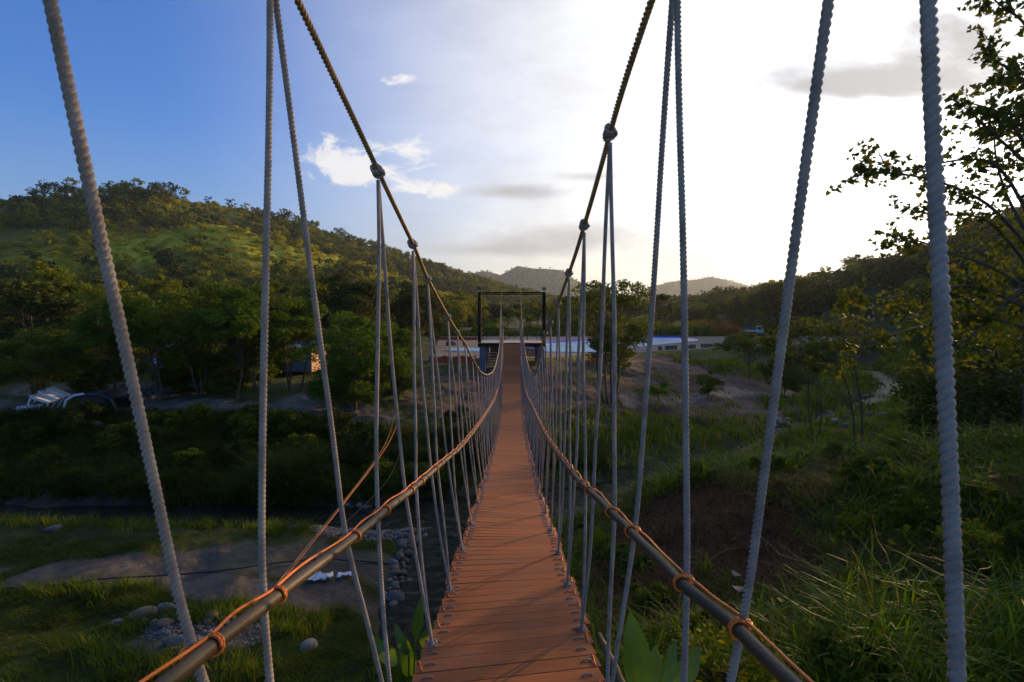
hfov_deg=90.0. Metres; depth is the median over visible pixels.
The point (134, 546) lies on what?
turf
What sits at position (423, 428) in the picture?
shrub tree
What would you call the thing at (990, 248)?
broad tree
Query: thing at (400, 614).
stream pool
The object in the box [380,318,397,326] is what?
shrub tree
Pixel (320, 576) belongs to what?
plastic sheet
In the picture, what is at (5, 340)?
shrub tree
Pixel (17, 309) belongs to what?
broad tree
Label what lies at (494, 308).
umbrella tree
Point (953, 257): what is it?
broad tree
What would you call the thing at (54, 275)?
broad tree
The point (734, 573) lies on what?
dead leaf
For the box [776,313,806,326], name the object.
broad tree
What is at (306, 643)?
river stone
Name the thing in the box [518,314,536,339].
palm
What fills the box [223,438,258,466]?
broad tree
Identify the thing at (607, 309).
slender tree
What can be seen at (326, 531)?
gravel
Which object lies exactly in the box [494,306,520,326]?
umbrella tree
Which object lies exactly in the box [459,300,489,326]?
broad tree
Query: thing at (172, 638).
river stone
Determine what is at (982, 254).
broad tree
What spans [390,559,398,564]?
river stone
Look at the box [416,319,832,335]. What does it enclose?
hedge grass
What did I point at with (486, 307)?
slender tree
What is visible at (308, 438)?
shrub tree
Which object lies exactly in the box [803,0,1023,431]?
heart leaf tree
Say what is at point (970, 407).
bush
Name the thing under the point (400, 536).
river stone
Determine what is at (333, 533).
guy line
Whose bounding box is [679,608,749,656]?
shrub tree
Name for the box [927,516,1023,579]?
bush
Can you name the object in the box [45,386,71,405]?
white table
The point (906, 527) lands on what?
weeds
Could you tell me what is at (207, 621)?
river stone
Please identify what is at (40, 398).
white table
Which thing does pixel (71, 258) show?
hill scrub
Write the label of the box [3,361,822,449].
field grass
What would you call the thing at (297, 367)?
shed
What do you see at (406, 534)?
river stone
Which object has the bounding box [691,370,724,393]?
shrub
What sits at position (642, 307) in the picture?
umbrella tree
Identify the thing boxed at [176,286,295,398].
feathery tree
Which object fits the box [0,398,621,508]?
bank grass
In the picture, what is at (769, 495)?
shrub tree
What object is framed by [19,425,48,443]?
shrub tree
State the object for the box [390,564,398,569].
river stone
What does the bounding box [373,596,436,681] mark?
broad leaf plant
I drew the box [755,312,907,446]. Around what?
arching tree
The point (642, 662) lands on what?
broad leaf plant
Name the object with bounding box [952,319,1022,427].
bush
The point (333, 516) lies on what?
guy line
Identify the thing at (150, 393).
rubble
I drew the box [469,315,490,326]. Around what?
shrub tree
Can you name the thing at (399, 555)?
river stone
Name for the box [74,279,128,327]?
broad tree
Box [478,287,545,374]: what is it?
bridge gate
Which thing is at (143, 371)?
shrub tree
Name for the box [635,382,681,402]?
low shrub
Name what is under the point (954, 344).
broad tree
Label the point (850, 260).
broad tree
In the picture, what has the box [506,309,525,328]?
palm
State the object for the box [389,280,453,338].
dark tree
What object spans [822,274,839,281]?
umbrella tree
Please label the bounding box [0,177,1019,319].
woodland
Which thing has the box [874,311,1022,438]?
arching tree
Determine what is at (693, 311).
umbrella tree
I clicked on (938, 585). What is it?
shrub tree
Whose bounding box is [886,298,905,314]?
shrub tree
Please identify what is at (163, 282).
slender tree
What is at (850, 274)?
slender tree
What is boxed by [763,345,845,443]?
arching tree
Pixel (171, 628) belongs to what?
gravel
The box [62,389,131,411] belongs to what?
wrecked car
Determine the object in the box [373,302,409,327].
broad tree
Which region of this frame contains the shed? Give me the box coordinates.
[277,341,325,371]
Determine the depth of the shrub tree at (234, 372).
29.30 m
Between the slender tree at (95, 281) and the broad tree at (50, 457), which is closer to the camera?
the broad tree at (50, 457)
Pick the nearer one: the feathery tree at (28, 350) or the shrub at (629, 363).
the feathery tree at (28, 350)
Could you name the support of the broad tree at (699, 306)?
on the ground at (334, 589)
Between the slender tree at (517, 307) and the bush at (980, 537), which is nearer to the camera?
the bush at (980, 537)
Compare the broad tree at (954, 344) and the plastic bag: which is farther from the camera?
the broad tree at (954, 344)
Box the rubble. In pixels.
[49,382,177,404]
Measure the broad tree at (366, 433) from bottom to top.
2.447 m
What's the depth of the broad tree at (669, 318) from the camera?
145.29 m
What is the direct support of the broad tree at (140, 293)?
on the ground at (334, 589)
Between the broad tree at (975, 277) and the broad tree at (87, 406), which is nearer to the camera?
the broad tree at (87, 406)
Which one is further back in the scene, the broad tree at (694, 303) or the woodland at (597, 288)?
the woodland at (597, 288)
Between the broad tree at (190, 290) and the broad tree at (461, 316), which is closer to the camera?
the broad tree at (190, 290)
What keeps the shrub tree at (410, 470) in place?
on the ground at (334, 589)
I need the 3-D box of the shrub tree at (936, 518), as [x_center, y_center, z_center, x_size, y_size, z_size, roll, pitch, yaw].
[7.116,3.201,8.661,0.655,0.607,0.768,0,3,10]
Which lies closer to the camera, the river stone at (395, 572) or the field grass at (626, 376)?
the river stone at (395, 572)
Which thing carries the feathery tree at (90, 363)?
on the ground at (334, 589)
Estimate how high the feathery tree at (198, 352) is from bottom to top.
6.755 m
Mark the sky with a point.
(484, 121)
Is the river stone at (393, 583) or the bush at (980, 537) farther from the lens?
the river stone at (393, 583)
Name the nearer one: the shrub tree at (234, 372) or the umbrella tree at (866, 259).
the shrub tree at (234, 372)
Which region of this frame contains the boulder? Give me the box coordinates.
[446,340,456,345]
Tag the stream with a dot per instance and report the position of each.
(234, 512)
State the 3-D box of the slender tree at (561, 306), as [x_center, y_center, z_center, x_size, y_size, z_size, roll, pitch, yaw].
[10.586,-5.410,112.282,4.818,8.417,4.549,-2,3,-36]
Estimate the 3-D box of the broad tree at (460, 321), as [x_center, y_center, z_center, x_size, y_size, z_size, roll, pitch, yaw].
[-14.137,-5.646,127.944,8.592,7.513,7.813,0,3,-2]
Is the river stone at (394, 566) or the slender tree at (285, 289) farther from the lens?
the slender tree at (285, 289)
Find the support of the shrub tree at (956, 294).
on the ground at (334, 589)
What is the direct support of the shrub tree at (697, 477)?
on the ground at (334, 589)
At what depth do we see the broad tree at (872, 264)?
124.95 m
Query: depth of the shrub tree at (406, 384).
30.91 m
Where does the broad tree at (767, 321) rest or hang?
on the ground at (334, 589)
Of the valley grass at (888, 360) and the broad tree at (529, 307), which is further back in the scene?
the broad tree at (529, 307)
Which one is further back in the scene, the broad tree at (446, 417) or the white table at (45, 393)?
the white table at (45, 393)
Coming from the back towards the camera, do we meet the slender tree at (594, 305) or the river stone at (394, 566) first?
the slender tree at (594, 305)
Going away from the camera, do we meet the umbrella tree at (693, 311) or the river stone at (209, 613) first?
the river stone at (209, 613)
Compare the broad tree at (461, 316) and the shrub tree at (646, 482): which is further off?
the broad tree at (461, 316)
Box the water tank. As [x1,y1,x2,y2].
[490,347,498,357]
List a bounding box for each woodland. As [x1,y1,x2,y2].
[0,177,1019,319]
[470,266,748,299]
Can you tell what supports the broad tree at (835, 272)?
on the ground at (334, 589)
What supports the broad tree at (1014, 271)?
on the ground at (334, 589)
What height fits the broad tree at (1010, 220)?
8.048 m
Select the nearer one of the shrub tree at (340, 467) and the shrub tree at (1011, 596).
the shrub tree at (1011, 596)
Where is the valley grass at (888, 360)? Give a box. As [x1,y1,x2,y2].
[536,337,1022,507]
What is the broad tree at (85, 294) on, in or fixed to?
on the ground at (334, 589)
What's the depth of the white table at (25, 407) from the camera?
25.17 m
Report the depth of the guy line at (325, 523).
2.48 m
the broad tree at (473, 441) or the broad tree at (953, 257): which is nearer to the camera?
the broad tree at (473, 441)
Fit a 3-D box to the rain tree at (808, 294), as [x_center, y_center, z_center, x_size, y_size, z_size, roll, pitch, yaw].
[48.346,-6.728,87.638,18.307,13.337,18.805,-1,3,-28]
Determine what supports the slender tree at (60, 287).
on the ground at (334, 589)
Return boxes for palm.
[493,316,512,338]
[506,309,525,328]
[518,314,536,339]
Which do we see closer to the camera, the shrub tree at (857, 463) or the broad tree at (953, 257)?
the shrub tree at (857, 463)
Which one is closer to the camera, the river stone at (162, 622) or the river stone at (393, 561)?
the river stone at (162, 622)
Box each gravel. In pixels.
[144,609,278,646]
[309,525,431,542]
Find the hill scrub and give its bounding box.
[0,197,473,300]
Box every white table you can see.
[15,404,43,412]
[27,394,57,407]
[34,390,63,408]
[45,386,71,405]
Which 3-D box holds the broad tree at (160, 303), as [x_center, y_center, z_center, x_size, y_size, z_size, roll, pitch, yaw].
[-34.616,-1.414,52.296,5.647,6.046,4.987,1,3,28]
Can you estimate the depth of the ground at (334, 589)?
18.20 m
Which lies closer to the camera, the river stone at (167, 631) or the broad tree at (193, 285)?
the river stone at (167, 631)
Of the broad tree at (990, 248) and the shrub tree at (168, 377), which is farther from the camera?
the broad tree at (990, 248)
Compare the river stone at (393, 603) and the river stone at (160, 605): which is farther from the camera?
the river stone at (393, 603)
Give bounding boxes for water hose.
[6,559,391,588]
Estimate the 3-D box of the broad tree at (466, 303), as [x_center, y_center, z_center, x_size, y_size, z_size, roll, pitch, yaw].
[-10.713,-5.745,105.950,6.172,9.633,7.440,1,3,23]
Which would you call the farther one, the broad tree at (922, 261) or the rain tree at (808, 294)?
the broad tree at (922, 261)
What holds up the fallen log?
on the ground at (334, 589)
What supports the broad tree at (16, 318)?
on the ground at (334, 589)
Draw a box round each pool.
[378,507,560,656]
[447,348,478,351]
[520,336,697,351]
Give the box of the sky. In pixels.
[0,0,1023,294]
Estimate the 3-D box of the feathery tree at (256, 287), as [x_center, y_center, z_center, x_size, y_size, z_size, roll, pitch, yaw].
[-14.572,-0.135,29.594,5.495,6.888,5.616,-2,4,-44]
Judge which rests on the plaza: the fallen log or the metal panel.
the metal panel
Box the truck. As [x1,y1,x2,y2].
[744,326,763,334]
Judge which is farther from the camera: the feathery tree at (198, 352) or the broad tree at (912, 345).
the broad tree at (912, 345)
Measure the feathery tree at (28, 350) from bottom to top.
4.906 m
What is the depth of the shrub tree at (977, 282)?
103.30 m
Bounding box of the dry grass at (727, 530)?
[555,430,1023,681]
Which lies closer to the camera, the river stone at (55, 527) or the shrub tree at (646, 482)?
the shrub tree at (646, 482)
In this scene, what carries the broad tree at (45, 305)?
on the ground at (334, 589)
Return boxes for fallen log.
[595,632,624,681]
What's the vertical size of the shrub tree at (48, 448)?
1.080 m
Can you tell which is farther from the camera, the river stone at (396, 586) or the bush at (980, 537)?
the river stone at (396, 586)
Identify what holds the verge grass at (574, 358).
on the ground at (334, 589)
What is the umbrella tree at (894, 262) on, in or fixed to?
on the ground at (334, 589)
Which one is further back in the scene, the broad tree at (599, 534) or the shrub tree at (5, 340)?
the shrub tree at (5, 340)
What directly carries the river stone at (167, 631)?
on the ground at (334, 589)
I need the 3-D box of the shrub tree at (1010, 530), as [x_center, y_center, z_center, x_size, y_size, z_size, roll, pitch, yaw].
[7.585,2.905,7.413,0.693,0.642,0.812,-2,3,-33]
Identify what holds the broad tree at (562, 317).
on the ground at (334, 589)
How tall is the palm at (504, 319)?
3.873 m
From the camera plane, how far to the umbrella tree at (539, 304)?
136.04 m
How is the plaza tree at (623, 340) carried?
on the ground at (334, 589)
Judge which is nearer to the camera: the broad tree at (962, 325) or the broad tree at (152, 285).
the broad tree at (962, 325)
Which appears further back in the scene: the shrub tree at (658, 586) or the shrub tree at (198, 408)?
the shrub tree at (198, 408)
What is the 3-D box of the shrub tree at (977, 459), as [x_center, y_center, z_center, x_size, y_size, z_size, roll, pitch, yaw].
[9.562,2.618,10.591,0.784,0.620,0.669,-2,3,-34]
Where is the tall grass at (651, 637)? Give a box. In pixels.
[553,430,1023,681]
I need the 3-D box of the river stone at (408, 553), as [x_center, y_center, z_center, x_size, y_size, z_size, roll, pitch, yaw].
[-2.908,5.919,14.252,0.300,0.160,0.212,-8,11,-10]
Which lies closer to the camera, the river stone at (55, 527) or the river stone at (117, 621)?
the river stone at (117, 621)
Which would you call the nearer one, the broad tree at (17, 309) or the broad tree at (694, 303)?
the broad tree at (17, 309)
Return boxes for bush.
[898,357,1022,442]
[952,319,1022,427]
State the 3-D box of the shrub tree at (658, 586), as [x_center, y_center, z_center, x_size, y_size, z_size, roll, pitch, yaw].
[2.149,3.974,7.778,0.818,0.647,0.698,-1,3,-16]
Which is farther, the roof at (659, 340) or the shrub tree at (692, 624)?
the roof at (659, 340)
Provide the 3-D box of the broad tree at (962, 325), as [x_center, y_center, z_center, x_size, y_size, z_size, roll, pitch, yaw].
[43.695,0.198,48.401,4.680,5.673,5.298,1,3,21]
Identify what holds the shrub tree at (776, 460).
on the ground at (334, 589)
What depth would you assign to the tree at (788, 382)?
40.41 m
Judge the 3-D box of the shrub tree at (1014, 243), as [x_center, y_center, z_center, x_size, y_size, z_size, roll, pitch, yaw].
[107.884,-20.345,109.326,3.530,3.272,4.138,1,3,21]
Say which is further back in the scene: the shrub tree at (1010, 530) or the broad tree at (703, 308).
the broad tree at (703, 308)
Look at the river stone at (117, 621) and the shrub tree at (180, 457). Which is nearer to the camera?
the river stone at (117, 621)
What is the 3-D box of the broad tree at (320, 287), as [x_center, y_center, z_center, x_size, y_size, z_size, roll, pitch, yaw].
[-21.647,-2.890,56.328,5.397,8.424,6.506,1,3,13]
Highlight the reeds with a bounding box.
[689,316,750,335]
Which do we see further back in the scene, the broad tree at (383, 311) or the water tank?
the broad tree at (383, 311)
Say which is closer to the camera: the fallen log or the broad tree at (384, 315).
the fallen log
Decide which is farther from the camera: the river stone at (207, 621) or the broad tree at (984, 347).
the broad tree at (984, 347)
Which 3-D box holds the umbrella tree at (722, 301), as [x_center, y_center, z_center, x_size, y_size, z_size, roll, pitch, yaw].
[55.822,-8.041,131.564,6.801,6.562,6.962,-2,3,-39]
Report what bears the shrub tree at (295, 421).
on the ground at (334, 589)
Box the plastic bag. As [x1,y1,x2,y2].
[337,571,351,577]
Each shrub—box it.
[87,421,104,430]
[609,354,631,366]
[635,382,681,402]
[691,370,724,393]
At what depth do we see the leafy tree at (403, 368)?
28.69 m
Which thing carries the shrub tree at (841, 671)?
on the ground at (334, 589)
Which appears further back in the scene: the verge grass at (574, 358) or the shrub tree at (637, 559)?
the verge grass at (574, 358)
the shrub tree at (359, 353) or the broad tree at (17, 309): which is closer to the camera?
the shrub tree at (359, 353)
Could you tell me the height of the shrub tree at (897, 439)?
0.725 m
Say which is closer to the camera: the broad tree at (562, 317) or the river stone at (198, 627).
the river stone at (198, 627)
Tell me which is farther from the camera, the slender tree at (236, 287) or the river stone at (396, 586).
the slender tree at (236, 287)
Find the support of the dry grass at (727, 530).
on the ground at (334, 589)
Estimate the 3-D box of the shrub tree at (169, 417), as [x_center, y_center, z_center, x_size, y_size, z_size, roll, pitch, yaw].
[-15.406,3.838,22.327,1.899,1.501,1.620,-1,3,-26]
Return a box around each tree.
[0,278,92,345]
[0,285,34,325]
[0,293,56,336]
[0,326,86,403]
[0,339,16,376]
[8,261,90,323]
[16,450,70,479]
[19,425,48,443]
[24,445,59,466]
[28,281,81,328]
[39,288,157,396]
[49,399,103,432]
[65,365,114,392]
[67,283,197,401]
[70,283,121,315]
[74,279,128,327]
[89,277,122,304]
[94,421,138,453]
[106,291,163,328]
[121,347,154,373]
[122,285,138,292]
[132,273,184,311]
[132,411,183,438]
[135,281,244,394]
[145,407,163,424]
[148,280,179,299]
[148,280,196,296]
[148,346,203,391]
[152,298,192,319]
[170,447,207,473]
[174,281,208,314]
[174,402,213,429]
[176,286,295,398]
[180,341,255,383]
[183,274,207,290]
[196,351,259,393]
[204,283,243,302]
[208,281,309,391]
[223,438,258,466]
[225,412,271,438]
[232,342,282,378]
[237,404,259,420]
[255,296,340,390]
[267,407,312,433]
[270,432,318,455]
[271,285,295,303]
[279,263,394,348]
[286,277,330,307]
[291,310,408,410]
[316,406,357,436]
[317,461,347,476]
[325,346,369,364]
[332,420,389,469]
[357,457,396,488]
[368,298,393,319]
[368,326,424,400]
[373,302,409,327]
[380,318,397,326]
[381,291,398,317]
[384,361,416,391]
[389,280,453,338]
[404,461,444,489]
[417,444,445,461]
[418,423,441,439]
[432,298,471,328]
[439,405,479,437]
[444,290,475,329]
[446,304,468,328]
[453,437,485,463]
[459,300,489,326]
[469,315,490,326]
[476,305,490,319]
[483,301,510,321]
[489,313,499,323]
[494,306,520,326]
[512,304,527,329]
[521,299,541,323]
[522,298,548,323]
[546,300,589,328]
[551,297,566,316]
[561,277,660,404]
[571,513,597,535]
[586,292,607,322]
[587,528,615,558]
[598,297,616,323]
[600,540,654,580]
[606,293,646,323]
[629,580,676,620]
[633,478,659,498]
[648,294,674,323]
[654,314,665,324]
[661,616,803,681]
[666,307,680,322]
[670,305,704,317]
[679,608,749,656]
[680,461,716,488]
[688,303,707,321]
[688,306,705,320]
[689,302,706,321]
[700,304,721,321]
[710,330,776,378]
[719,298,738,317]
[723,293,747,315]
[746,269,862,337]
[748,453,787,473]
[755,309,779,329]
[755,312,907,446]
[756,491,781,506]
[757,352,821,394]
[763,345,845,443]
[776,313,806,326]
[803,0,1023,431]
[803,619,905,681]
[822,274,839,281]
[822,440,856,461]
[826,270,845,286]
[836,453,900,485]
[838,271,853,283]
[839,254,866,278]
[854,256,879,283]
[864,253,896,270]
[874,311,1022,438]
[885,256,920,267]
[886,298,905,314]
[887,434,932,455]
[894,242,927,254]
[899,253,929,277]
[899,577,965,617]
[900,318,932,344]
[901,326,933,354]
[905,511,943,542]
[910,345,933,361]
[920,252,958,266]
[922,239,971,273]
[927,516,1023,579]
[947,235,960,241]
[949,259,968,271]
[949,280,976,306]
[950,282,966,297]
[951,234,976,241]
[951,317,998,356]
[951,325,996,365]
[952,288,1022,327]
[958,453,989,466]
[961,312,1022,377]
[963,273,990,295]
[965,273,990,285]
[967,249,995,268]
[979,225,1016,252]
[987,272,1023,294]
[996,517,1023,553]
[996,583,1023,611]
[997,265,1023,290]
[1000,211,1023,234]
[1006,239,1022,251]
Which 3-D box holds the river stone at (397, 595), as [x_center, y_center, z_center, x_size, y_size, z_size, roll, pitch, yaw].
[-2.763,6.126,12.152,0.603,0.342,0.420,3,16,40]
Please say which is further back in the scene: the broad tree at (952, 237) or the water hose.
the broad tree at (952, 237)
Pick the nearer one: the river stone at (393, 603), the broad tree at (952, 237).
the river stone at (393, 603)
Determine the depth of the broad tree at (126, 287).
136.85 m
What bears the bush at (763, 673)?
on the ground at (334, 589)
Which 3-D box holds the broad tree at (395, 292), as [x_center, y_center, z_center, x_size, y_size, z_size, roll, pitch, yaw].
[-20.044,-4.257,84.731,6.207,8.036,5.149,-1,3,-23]
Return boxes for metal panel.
[524,347,534,356]
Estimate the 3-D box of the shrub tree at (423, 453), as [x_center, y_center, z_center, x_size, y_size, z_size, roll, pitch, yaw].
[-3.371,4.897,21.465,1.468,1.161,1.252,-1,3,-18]
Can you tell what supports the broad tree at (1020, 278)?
on the ground at (334, 589)
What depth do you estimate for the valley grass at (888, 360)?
29.44 m
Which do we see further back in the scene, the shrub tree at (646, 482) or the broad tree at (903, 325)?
the broad tree at (903, 325)
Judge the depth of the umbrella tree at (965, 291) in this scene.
100.74 m
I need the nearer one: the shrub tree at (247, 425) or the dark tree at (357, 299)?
the shrub tree at (247, 425)
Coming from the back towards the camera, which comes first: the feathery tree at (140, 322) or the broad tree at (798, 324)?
the broad tree at (798, 324)
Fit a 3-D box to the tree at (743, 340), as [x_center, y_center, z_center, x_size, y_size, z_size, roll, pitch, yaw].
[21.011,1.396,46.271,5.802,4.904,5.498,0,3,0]
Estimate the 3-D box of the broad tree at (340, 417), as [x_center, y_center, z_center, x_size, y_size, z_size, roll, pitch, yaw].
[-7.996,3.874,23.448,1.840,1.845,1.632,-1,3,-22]
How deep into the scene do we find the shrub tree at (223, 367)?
32.26 m
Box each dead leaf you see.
[732,570,739,575]
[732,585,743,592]
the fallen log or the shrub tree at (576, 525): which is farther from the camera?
the shrub tree at (576, 525)
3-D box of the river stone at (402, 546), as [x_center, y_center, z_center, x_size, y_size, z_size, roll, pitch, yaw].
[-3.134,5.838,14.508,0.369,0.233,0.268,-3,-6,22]
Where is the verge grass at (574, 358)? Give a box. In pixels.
[527,348,770,364]
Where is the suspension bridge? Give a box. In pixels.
[42,0,966,681]
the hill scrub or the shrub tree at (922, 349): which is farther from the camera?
the hill scrub
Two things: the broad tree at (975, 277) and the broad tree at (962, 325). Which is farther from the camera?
the broad tree at (975, 277)
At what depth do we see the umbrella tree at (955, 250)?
109.44 m
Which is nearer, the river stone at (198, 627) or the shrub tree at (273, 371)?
the river stone at (198, 627)
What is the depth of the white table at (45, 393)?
25.92 m
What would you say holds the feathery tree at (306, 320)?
on the ground at (334, 589)
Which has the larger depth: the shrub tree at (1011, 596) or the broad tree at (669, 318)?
the broad tree at (669, 318)
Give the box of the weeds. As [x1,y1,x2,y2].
[561,424,1023,679]
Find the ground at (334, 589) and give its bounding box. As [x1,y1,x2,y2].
[0,195,1023,681]
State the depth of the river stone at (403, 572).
13.14 m
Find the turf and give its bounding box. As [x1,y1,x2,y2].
[0,518,411,681]
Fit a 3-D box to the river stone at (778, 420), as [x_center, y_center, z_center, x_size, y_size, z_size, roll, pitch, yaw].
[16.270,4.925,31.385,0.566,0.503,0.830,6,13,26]
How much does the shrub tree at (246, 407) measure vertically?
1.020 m
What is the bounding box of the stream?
[0,363,901,529]
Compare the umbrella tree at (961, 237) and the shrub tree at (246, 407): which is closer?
the shrub tree at (246, 407)
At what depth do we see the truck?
100.06 m
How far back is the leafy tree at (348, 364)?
25.83 m
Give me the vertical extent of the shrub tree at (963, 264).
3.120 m
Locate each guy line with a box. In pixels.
[271,453,399,588]
[276,420,393,584]
[285,425,396,576]
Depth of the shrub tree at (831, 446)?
12.72 m
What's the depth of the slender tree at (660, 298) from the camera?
99.21 m
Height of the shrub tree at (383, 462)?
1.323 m
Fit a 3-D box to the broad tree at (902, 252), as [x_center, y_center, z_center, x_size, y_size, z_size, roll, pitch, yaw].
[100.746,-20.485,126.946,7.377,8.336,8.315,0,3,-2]
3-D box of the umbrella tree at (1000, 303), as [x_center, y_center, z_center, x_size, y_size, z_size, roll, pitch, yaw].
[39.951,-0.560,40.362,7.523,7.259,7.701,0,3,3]
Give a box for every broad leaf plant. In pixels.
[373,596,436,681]
[623,611,700,681]
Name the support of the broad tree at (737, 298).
on the ground at (334, 589)
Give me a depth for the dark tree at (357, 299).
48.58 m
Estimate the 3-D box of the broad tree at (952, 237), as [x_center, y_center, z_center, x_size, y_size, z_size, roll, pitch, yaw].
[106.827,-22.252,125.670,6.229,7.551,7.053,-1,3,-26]
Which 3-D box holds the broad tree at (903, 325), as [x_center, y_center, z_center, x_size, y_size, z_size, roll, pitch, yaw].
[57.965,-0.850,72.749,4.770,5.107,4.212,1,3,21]
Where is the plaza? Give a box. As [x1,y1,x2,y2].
[433,336,836,358]
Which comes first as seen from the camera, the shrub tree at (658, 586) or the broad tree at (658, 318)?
the shrub tree at (658, 586)
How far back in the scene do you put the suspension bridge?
2.33 m
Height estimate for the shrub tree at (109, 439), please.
1.478 m
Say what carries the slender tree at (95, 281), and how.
on the ground at (334, 589)
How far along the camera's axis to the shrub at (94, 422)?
23.54 m
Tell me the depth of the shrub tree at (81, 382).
29.50 m
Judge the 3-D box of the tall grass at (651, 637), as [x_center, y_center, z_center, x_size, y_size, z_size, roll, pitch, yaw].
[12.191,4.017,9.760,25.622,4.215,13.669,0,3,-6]
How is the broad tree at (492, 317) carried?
on the ground at (334, 589)
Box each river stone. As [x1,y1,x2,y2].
[42,524,61,532]
[110,619,124,625]
[128,606,157,620]
[155,618,171,627]
[157,602,174,613]
[162,634,185,646]
[164,629,170,634]
[195,625,202,629]
[203,609,218,620]
[203,619,210,624]
[299,638,317,652]
[386,590,404,600]
[389,569,400,575]
[389,600,397,605]
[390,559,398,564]
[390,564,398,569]
[390,581,398,585]
[392,584,399,589]
[395,551,403,560]
[396,543,406,549]
[397,533,403,538]
[399,570,406,575]
[402,532,409,537]
[403,550,412,556]
[776,417,782,425]
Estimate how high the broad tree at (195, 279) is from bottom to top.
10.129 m
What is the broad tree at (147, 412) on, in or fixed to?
on the ground at (334, 589)
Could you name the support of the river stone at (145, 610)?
on the ground at (334, 589)
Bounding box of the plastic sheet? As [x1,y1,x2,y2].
[306,571,333,580]

